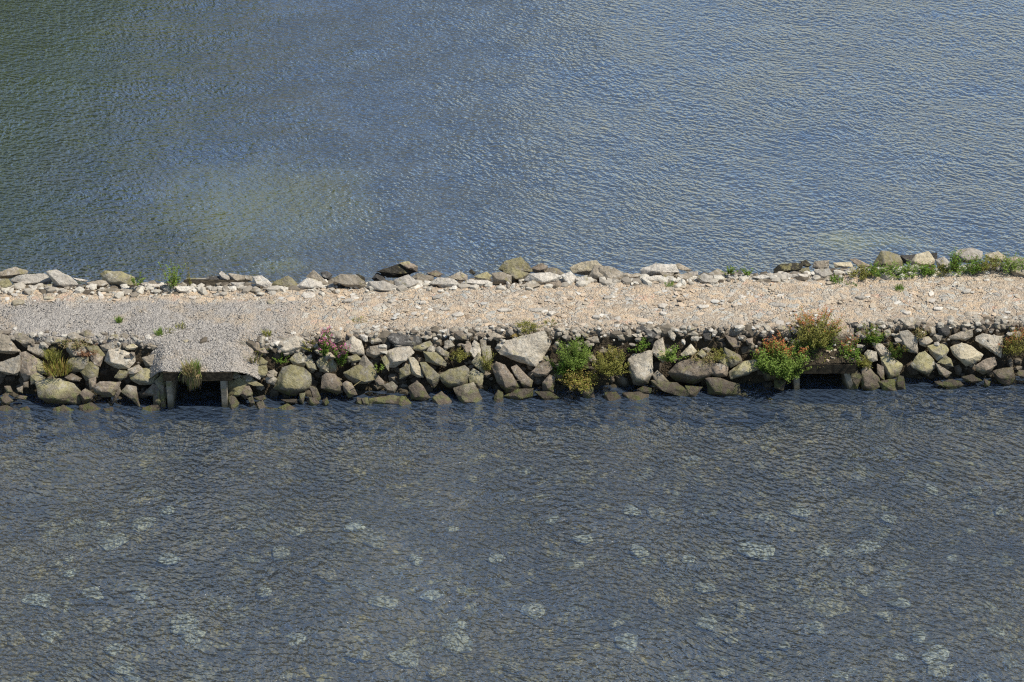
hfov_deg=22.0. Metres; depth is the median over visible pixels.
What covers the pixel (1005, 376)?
boulder
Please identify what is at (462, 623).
sunken stone
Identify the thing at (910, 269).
weed clump
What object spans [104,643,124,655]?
sunken stone
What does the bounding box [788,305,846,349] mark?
bush
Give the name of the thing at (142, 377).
boulder
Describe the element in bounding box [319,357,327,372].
stone
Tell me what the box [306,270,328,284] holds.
stone
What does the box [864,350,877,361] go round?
stone
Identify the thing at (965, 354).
boulder
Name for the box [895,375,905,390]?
stone
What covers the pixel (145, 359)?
stone
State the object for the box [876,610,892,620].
sunken stone
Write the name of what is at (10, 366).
boulder
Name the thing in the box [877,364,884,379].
stone
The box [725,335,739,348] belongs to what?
stone
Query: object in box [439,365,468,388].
boulder
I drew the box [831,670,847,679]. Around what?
sunken stone
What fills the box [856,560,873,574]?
sunken stone
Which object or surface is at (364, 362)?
stone
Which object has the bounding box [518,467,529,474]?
sunken stone
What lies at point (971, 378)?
stone
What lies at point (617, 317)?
pebbles
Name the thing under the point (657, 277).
stone
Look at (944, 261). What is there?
stone
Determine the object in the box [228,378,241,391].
stone
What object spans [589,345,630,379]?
bush
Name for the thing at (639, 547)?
sunken stone
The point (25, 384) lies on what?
stone
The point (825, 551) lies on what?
sunken stone
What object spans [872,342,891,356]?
stone
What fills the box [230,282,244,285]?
stone
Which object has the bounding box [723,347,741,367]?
stone
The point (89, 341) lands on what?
stone
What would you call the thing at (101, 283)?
stone
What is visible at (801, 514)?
sunken stone
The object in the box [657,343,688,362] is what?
weed
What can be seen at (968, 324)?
stone
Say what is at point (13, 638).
sunken stone
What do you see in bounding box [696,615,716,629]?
sunken stone
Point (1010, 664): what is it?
sunken stone
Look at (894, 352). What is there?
weed
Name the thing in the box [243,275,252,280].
stone
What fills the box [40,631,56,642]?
sunken stone
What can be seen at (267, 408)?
stone
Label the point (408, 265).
stone
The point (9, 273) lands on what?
boulder
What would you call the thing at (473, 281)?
stone
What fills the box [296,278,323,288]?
boulder
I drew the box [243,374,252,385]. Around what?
stone
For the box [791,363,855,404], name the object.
culvert
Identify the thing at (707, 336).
stone
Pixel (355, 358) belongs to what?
stone
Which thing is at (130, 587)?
sunken stone
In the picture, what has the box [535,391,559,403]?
stone
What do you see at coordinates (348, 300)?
flat stone
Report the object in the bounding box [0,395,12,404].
stone
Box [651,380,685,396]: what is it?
boulder
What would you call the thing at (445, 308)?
flat stone
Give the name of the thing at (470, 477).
sunken stone
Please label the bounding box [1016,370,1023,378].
stone
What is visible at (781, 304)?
flat stone
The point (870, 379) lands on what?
boulder
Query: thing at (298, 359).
stone
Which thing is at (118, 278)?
boulder
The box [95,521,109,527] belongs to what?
sunken stone
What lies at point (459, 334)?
stone
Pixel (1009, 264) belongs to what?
weed clump
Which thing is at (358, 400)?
stone
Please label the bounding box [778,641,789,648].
sunken stone
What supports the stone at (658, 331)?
on the rubble at (403, 388)
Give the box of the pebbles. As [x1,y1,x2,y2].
[0,270,1022,361]
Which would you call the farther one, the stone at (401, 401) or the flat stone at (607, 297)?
the flat stone at (607, 297)
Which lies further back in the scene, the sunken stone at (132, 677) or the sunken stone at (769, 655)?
the sunken stone at (769, 655)
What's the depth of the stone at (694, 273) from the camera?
68.17 m
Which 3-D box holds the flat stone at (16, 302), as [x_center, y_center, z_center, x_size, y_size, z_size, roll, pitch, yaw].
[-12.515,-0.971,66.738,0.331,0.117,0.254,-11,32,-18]
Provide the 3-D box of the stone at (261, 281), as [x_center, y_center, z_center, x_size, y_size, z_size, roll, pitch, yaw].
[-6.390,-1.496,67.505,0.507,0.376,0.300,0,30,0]
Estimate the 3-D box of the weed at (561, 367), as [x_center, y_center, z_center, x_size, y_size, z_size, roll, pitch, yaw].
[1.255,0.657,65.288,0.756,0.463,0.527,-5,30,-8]
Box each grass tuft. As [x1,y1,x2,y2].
[41,346,61,361]
[42,356,74,376]
[114,315,123,322]
[153,326,163,335]
[178,356,202,391]
[192,357,200,373]
[242,351,263,362]
[261,328,271,336]
[543,318,558,326]
[829,273,846,283]
[894,282,903,291]
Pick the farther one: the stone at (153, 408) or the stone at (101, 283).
the stone at (101, 283)
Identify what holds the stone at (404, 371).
on the rubble at (403, 388)
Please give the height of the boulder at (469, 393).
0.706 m
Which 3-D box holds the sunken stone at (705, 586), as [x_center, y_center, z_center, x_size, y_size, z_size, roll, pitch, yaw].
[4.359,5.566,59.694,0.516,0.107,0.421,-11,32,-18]
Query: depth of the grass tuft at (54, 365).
65.01 m
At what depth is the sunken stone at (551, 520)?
61.99 m
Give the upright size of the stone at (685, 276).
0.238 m
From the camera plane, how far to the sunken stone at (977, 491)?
63.06 m
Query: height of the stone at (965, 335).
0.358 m
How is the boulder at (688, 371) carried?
on the path
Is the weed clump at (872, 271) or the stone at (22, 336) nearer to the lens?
the stone at (22, 336)
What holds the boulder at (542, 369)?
on the rubble at (403, 388)
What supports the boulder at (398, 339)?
on the path
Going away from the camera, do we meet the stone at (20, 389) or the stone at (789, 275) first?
the stone at (20, 389)
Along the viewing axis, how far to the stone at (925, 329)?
65.87 m
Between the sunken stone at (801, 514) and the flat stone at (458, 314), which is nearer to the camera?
the sunken stone at (801, 514)
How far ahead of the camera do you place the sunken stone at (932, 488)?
63.12 m
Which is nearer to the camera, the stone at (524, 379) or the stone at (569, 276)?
the stone at (524, 379)
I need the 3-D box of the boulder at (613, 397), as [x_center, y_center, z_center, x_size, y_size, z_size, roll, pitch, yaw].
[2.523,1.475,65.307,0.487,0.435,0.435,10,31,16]
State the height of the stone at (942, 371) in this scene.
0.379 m
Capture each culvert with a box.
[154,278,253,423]
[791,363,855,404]
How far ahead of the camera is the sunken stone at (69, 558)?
60.59 m
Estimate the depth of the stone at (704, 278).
67.59 m
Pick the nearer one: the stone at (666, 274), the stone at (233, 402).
the stone at (233, 402)
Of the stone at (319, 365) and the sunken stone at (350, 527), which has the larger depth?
the stone at (319, 365)
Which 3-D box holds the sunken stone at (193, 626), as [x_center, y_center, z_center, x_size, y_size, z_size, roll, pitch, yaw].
[-7.285,6.241,58.505,0.657,0.115,0.918,-7,31,-12]
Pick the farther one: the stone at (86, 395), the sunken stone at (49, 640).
the stone at (86, 395)
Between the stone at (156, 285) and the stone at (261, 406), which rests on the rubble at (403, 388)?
the stone at (156, 285)
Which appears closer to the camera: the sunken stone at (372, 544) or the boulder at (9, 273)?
the sunken stone at (372, 544)
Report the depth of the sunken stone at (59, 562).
60.44 m
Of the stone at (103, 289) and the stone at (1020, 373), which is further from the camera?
the stone at (103, 289)
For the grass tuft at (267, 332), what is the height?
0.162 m
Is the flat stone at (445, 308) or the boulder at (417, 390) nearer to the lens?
the boulder at (417, 390)
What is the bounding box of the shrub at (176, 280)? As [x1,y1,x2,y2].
[158,259,185,288]
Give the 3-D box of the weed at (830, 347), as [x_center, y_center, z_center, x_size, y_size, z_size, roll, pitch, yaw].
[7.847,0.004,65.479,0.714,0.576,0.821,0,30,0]
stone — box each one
[0,278,11,287]
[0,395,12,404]
[0,405,13,415]
[4,386,12,392]
[7,630,25,645]
[12,299,24,305]
[13,333,34,347]
[16,395,26,399]
[17,386,22,392]
[20,406,32,415]
[21,593,50,606]
[23,381,27,387]
[27,344,47,358]
[30,373,45,384]
[33,356,45,374]
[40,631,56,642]
[43,296,53,299]
[45,336,65,343]
[48,559,62,568]
[53,405,72,416]
[63,555,72,562]
[64,569,75,577]
[65,373,81,381]
[68,332,81,341]
[79,330,93,336]
[79,388,93,403]
[79,590,103,601]
[82,587,98,593]
[83,338,92,343]
[85,345,104,363]
[86,280,109,287]
[89,377,95,389]
[90,353,102,366]
[92,617,113,633]
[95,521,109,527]
[97,288,110,291]
[97,532,128,550]
[100,341,117,350]
[103,407,113,413]
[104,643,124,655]
[110,334,118,338]
[110,661,135,673]
[112,387,120,403]
[114,370,127,380]
[121,385,139,406]
[124,672,140,681]
[125,344,137,349]
[125,582,148,591]
[127,364,142,374]
[131,517,155,531]
[131,593,149,602]
[139,404,161,416]
[142,354,154,366]
[142,384,158,395]
[144,284,163,287]
[147,601,155,606]
[153,390,160,405]
[154,378,165,390]
[158,372,162,384]
[158,553,180,565]
[159,385,166,408]
[159,506,175,515]
[170,611,198,633]
[174,286,192,292]
[179,628,205,644]
[190,641,211,651]
[206,276,219,279]
[219,271,229,279]
[228,273,244,280]
[228,377,246,396]
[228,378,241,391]
[228,395,238,411]
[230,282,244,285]
[233,372,240,378]
[235,524,247,530]
[239,408,247,415]
[240,386,251,398]
[241,375,262,387]
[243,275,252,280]
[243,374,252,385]
[247,396,254,405]
[253,275,271,287]
[253,342,268,354]
[254,365,267,378]
[254,395,265,400]
[257,357,267,364]
[257,400,265,412]
[257,585,271,596]
[264,407,277,414]
[265,374,276,384]
[268,370,277,375]
[272,276,297,286]
[272,546,289,559]
[278,403,297,416]
[279,671,296,678]
[281,399,296,403]
[286,526,304,535]
[287,633,306,645]
[289,350,306,366]
[299,392,305,403]
[301,292,314,298]
[304,355,313,363]
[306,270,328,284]
[306,362,316,370]
[308,397,318,406]
[309,385,320,400]
[315,569,337,582]
[316,356,328,372]
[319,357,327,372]
[321,271,331,279]
[322,397,328,406]
[326,352,335,358]
[328,359,336,371]
[342,381,356,397]
[343,298,354,302]
[344,522,365,531]
[346,650,371,660]
[347,354,360,362]
[356,397,361,405]
[358,355,375,370]
[361,397,368,404]
[363,537,387,548]
[366,345,386,358]
[367,595,397,609]
[369,334,381,343]
[369,395,399,404]
[372,272,384,280]
[375,375,383,386]
[381,356,388,370]
[383,381,397,392]
[386,649,418,667]
[394,396,412,407]
[399,364,410,378]
[400,261,417,271]
[408,357,423,377]
[408,554,422,565]
[412,273,433,281]
[412,341,432,351]
[419,590,444,601]
[422,335,431,339]
[423,351,446,365]
[427,270,441,276]
[427,345,434,351]
[428,664,450,679]
[429,277,459,286]
[432,391,453,407]
[433,294,444,299]
[435,346,448,357]
[440,307,449,310]
[442,631,472,654]
[444,340,454,348]
[445,526,458,532]
[448,272,467,280]
[450,618,467,630]
[452,312,463,316]
[454,329,468,340]
[460,279,492,284]
[463,342,470,356]
[465,475,476,484]
[470,340,481,357]
[471,352,484,373]
[474,272,491,279]
[480,339,486,347]
[481,345,491,360]
[487,332,505,340]
[487,553,504,563]
[491,272,511,283]
[494,390,503,407]
[497,308,512,311]
[503,267,529,279]
[504,662,521,672]
[511,365,532,387]
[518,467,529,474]
[520,280,539,287]
[520,603,545,619]
[529,308,544,311]
[531,263,547,272]
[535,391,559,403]
[542,374,554,392]
[544,516,558,523]
[546,267,563,274]
[546,281,561,285]
[548,311,555,316]
[554,551,563,558]
[562,271,576,282]
[566,558,583,568]
[572,535,591,542]
[575,275,587,281]
[578,387,594,398]
[586,336,598,342]
[592,315,599,319]
[604,295,612,299]
[609,619,624,627]
[614,633,637,651]
[617,334,624,339]
[623,504,641,514]
[625,273,641,277]
[626,328,633,337]
[631,544,649,556]
[636,325,645,331]
[637,386,651,392]
[641,275,667,280]
[644,330,660,338]
[648,506,665,520]
[651,592,670,609]
[653,328,662,333]
[653,370,668,383]
[659,303,667,308]
[660,272,673,276]
[661,553,674,563]
[668,330,675,338]
[676,263,690,271]
[677,273,692,279]
[681,344,696,355]
[681,554,694,563]
[684,385,701,396]
[687,271,697,275]
[688,331,698,335]
[694,582,717,593]
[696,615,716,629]
[697,273,713,282]
[697,349,707,358]
[698,304,708,308]
[699,545,732,559]
[703,332,711,341]
[708,269,725,276]
[711,625,738,638]
[715,666,734,676]
[719,356,728,366]
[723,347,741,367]
[724,635,738,643]
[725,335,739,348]
[728,274,737,278]
[734,325,744,330]
[737,542,774,559]
[737,599,753,614]
[740,392,748,398]
[746,338,752,344]
[753,274,769,278]
[757,514,774,520]
[759,369,776,380]
[760,649,773,658]
[772,302,785,307]
[773,263,802,272]
[774,379,785,390]
[776,325,785,329]
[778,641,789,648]
[781,272,795,277]
[787,506,811,517]
[790,574,807,588]
[796,267,809,272]
[801,260,810,266]
[803,621,823,634]
[810,598,850,618]
[812,260,828,268]
[814,268,832,277]
[814,544,831,556]
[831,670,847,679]
[833,262,852,267]
[841,548,857,558]
[841,576,856,586]
[850,258,872,268]
[850,371,861,388]
[855,295,865,299]
[855,331,861,339]
[855,540,880,552]
[855,584,873,596]
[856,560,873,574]
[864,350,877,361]
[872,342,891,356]
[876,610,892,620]
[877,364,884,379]
[879,379,896,392]
[881,515,896,522]
[884,328,890,337]
[886,598,911,608]
[891,651,908,660]
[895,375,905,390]
[899,317,920,328]
[900,254,915,263]
[912,631,925,643]
[918,336,932,346]
[920,322,929,331]
[921,645,949,663]
[924,484,938,494]
[927,663,953,677]
[929,326,935,335]
[931,252,936,260]
[933,307,942,310]
[934,381,944,387]
[935,257,949,266]
[935,363,950,377]
[937,325,949,335]
[937,356,952,366]
[942,379,962,389]
[947,554,957,562]
[949,329,972,340]
[950,605,969,616]
[961,322,973,326]
[962,288,971,293]
[962,374,981,382]
[969,486,981,495]
[976,673,990,681]
[984,379,990,386]
[985,251,1005,261]
[986,625,1004,636]
[995,507,1006,514]
[1003,256,1020,263]
[1003,658,1020,668]
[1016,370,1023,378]
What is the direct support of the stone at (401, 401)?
in the water
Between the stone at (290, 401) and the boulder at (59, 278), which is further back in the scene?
the boulder at (59, 278)
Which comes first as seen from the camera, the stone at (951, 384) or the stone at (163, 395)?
the stone at (163, 395)
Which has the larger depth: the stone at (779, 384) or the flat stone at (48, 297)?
the flat stone at (48, 297)
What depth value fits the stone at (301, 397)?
64.92 m
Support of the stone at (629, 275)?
on the rubble at (134, 292)
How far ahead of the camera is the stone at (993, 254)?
69.40 m
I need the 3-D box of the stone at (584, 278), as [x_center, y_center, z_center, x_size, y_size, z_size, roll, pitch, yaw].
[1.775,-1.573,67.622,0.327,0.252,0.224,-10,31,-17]
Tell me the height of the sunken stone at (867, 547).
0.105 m
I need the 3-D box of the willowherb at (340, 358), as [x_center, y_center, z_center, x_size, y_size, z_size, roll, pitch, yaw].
[-4.232,0.338,64.958,0.550,0.802,0.392,0,30,0]
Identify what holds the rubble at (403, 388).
on the path
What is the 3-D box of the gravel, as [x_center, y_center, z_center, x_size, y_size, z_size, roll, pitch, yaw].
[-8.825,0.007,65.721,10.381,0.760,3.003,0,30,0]
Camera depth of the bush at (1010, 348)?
65.70 m
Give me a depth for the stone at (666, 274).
67.95 m
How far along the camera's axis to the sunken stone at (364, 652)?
57.41 m
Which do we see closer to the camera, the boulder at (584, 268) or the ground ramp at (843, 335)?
the ground ramp at (843, 335)
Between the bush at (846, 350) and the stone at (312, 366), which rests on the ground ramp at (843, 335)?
the bush at (846, 350)
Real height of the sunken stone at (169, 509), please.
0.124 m
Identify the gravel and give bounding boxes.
[0,300,349,375]
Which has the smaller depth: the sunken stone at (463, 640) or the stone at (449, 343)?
the sunken stone at (463, 640)
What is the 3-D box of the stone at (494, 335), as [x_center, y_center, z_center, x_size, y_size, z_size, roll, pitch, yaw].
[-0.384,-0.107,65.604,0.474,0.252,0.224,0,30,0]
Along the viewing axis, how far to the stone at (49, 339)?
65.25 m
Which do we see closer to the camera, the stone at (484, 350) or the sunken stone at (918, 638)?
the sunken stone at (918, 638)
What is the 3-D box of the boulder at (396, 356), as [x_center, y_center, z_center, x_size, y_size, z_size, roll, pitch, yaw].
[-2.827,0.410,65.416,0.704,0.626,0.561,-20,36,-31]
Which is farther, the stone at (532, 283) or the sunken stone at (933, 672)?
the stone at (532, 283)
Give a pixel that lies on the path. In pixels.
(998, 302)
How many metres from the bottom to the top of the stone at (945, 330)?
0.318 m
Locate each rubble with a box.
[0,258,1023,289]
[0,263,1023,436]
[0,264,1010,297]
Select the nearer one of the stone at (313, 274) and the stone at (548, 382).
the stone at (548, 382)
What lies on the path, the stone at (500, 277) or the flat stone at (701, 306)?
the flat stone at (701, 306)
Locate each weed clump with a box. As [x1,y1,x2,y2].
[847,262,876,279]
[862,261,893,276]
[880,261,907,280]
[898,259,922,277]
[915,261,943,277]
[929,260,950,276]
[943,262,969,276]
[948,247,963,270]
[963,254,992,274]
[975,253,1004,272]
[995,251,1023,272]
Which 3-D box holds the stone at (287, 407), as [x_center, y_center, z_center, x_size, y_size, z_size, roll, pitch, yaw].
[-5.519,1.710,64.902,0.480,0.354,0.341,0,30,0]
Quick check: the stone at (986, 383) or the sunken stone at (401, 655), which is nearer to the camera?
the sunken stone at (401, 655)
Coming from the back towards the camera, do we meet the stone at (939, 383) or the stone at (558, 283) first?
the stone at (558, 283)
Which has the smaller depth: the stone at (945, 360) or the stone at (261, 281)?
the stone at (945, 360)
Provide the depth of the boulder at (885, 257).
69.27 m
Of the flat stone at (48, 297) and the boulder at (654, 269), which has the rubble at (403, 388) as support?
the boulder at (654, 269)
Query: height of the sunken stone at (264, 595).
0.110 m
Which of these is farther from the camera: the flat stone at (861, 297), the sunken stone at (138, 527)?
the flat stone at (861, 297)
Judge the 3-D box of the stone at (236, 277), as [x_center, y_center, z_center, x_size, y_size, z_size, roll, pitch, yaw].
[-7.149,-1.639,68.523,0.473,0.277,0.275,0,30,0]
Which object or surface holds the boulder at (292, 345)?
on the path
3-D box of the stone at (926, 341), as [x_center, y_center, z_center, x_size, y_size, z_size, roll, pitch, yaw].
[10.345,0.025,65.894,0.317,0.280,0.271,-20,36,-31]
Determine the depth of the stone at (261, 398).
64.88 m
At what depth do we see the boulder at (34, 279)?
67.67 m
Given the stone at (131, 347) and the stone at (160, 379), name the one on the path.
the stone at (131, 347)
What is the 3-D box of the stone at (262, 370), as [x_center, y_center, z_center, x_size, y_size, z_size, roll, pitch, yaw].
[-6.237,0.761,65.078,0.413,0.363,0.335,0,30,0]
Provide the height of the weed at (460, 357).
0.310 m
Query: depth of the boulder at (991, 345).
65.79 m
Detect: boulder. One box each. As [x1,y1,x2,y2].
[0,267,27,278]
[0,334,20,353]
[0,355,20,374]
[10,273,51,284]
[19,351,39,381]
[35,378,81,404]
[46,270,77,287]
[65,342,88,357]
[67,357,88,371]
[79,402,100,416]
[80,361,98,380]
[93,381,120,396]
[100,270,135,286]
[104,349,135,368]
[129,367,158,384]
[273,364,311,395]
[275,336,304,354]
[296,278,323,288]
[321,373,342,393]
[330,274,365,288]
[343,335,364,354]
[343,365,375,383]
[366,281,396,290]
[376,264,417,277]
[386,346,413,367]
[387,333,421,347]
[394,275,418,287]
[408,380,430,400]
[420,362,439,387]
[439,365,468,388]
[453,382,483,405]
[468,368,483,388]
[492,361,519,393]
[495,330,550,366]
[498,257,532,272]
[503,388,533,400]
[524,272,561,283]
[531,361,552,376]
[570,260,601,274]
[588,265,609,279]
[599,267,626,279]
[604,392,623,407]
[622,391,648,405]
[627,350,652,385]
[640,263,678,275]
[651,337,665,362]
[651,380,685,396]
[667,358,711,383]
[705,377,740,398]
[710,363,727,377]
[728,359,758,378]
[753,398,782,416]
[860,365,880,390]
[873,250,904,266]
[880,355,902,378]
[899,330,917,353]
[910,251,934,266]
[910,351,934,375]
[927,344,948,360]
[950,343,982,365]
[955,248,982,262]
[975,333,1002,357]
[975,357,996,374]
[993,367,1015,384]
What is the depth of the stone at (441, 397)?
65.05 m
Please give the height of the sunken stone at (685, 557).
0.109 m
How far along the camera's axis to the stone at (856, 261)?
68.34 m
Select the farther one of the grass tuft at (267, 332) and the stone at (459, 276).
the stone at (459, 276)
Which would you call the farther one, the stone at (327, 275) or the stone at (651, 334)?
the stone at (327, 275)
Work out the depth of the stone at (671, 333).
65.60 m
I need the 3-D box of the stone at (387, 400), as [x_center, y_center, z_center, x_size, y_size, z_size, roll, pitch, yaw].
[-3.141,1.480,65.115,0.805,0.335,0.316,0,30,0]
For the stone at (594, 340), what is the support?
on the path
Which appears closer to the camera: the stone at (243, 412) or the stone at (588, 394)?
the stone at (243, 412)
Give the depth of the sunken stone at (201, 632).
57.99 m
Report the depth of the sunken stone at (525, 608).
58.85 m
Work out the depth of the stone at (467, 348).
65.41 m
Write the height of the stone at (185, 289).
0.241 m
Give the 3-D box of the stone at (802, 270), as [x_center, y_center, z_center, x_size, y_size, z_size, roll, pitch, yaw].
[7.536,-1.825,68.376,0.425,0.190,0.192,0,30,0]
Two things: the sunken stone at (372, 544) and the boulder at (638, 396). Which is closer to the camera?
the sunken stone at (372, 544)
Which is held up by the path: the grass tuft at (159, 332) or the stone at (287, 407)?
the grass tuft at (159, 332)
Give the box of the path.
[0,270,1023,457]
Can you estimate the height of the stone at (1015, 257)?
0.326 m
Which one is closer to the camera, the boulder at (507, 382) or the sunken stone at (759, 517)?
the sunken stone at (759, 517)
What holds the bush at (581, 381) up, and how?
on the path
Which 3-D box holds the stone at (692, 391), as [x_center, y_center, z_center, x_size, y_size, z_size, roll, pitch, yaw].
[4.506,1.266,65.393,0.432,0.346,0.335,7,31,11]
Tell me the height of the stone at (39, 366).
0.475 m
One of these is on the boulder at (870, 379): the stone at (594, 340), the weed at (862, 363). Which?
the weed at (862, 363)
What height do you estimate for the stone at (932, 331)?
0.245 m
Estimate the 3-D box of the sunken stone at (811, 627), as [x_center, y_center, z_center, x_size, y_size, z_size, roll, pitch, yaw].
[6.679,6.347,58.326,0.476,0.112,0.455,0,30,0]
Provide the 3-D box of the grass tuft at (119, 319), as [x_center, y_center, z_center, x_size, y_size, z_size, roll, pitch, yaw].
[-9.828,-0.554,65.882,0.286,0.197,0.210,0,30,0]
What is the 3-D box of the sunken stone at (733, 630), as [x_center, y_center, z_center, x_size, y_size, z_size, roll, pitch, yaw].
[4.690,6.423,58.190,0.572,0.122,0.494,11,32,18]
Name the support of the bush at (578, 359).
on the path
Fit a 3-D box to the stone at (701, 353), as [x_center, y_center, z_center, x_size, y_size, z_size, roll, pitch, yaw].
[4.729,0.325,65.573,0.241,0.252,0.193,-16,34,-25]
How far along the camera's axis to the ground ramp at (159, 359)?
64.87 m
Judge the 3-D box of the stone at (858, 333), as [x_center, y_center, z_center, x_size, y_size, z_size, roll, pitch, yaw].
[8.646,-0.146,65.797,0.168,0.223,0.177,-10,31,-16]
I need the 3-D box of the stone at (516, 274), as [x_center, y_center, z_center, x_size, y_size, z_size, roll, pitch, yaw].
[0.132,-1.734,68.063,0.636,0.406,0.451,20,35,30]
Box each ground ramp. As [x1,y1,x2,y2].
[149,330,261,380]
[778,317,856,363]
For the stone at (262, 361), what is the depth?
65.02 m
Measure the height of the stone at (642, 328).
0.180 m
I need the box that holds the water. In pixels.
[0,0,1023,681]
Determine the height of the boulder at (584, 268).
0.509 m
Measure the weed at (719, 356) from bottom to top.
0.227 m
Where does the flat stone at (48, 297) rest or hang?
on the path
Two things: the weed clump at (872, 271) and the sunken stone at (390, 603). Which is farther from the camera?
the weed clump at (872, 271)
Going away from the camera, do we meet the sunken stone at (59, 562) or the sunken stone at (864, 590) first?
the sunken stone at (864, 590)
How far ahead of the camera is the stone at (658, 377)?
65.36 m
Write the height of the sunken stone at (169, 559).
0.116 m
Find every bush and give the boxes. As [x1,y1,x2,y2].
[552,366,603,391]
[555,337,592,371]
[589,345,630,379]
[750,330,811,382]
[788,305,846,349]
[836,333,861,365]
[998,324,1023,355]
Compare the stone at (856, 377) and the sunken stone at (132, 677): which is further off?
the stone at (856, 377)
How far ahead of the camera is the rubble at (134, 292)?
67.42 m
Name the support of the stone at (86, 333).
on the rubble at (403, 388)
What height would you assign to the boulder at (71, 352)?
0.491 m
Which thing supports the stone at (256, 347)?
on the rubble at (403, 388)
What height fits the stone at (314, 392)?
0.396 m
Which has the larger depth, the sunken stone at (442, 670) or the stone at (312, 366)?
the stone at (312, 366)
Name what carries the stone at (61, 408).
in the water
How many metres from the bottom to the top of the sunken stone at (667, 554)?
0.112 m
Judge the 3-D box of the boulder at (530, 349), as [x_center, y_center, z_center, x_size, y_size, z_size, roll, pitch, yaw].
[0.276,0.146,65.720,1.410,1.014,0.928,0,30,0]
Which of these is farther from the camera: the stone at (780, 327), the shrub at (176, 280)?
the shrub at (176, 280)
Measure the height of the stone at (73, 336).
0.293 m
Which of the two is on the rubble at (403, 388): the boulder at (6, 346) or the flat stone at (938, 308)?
the boulder at (6, 346)
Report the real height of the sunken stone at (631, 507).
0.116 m
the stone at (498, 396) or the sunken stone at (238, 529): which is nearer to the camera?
the sunken stone at (238, 529)
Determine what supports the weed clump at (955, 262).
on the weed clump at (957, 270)
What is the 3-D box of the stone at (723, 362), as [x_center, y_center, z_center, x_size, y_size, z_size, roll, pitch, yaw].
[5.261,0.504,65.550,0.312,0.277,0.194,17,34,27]
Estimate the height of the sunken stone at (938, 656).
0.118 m
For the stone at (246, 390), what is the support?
on the water
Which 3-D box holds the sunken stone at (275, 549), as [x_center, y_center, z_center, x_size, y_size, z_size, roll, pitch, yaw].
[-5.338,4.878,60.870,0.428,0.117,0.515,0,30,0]
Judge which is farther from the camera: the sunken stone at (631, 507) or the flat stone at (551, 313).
the flat stone at (551, 313)
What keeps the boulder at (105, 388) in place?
on the rubble at (403, 388)
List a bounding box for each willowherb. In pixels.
[318,326,333,355]
[330,341,350,367]
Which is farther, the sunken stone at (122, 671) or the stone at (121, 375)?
the stone at (121, 375)
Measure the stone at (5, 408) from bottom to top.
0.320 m
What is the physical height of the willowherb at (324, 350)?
0.946 m
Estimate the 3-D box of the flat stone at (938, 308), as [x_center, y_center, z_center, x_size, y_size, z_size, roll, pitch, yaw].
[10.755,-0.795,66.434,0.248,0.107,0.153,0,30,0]
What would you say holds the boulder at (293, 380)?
on the path
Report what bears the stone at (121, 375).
on the path
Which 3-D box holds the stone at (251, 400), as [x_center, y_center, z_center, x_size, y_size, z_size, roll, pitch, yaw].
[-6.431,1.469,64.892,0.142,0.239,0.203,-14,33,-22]
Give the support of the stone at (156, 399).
in the water
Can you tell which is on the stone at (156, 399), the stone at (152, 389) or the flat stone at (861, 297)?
the stone at (152, 389)
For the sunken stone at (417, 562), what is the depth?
60.57 m
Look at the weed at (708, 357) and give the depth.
65.50 m
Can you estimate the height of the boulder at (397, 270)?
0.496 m
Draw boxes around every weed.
[59,337,88,349]
[74,343,101,356]
[131,272,144,286]
[184,259,191,285]
[272,352,288,364]
[301,340,317,351]
[447,346,471,362]
[480,349,494,372]
[515,319,544,334]
[547,359,571,374]
[627,338,649,351]
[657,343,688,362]
[685,348,717,363]
[707,346,738,361]
[721,265,738,275]
[739,265,753,275]
[750,347,776,368]
[780,335,828,359]
[788,359,801,379]
[816,331,839,350]
[856,353,872,368]
[857,323,888,344]
[888,340,908,358]
[909,326,930,340]
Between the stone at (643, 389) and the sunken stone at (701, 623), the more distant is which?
the stone at (643, 389)
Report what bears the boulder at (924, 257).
on the rubble at (403, 388)
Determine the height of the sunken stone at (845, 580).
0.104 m
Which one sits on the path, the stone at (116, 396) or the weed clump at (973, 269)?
the weed clump at (973, 269)
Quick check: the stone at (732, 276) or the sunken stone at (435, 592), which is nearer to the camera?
the sunken stone at (435, 592)
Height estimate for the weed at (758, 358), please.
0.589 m
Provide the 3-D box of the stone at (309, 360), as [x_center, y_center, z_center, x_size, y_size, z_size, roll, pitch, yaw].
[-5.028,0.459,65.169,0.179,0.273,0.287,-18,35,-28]
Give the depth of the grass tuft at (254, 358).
64.90 m
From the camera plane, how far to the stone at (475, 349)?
65.39 m
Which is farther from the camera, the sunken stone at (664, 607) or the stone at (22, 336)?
the stone at (22, 336)
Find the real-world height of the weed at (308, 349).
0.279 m
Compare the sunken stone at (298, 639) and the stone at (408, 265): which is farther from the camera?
the stone at (408, 265)
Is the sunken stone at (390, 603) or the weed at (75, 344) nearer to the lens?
the sunken stone at (390, 603)
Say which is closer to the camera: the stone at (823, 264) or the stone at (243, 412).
the stone at (243, 412)
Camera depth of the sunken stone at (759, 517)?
62.06 m
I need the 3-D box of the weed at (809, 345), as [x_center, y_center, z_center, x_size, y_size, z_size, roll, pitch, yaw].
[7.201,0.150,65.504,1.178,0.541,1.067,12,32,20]
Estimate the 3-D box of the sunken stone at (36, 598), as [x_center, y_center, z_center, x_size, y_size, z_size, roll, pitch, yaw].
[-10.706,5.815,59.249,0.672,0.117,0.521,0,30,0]

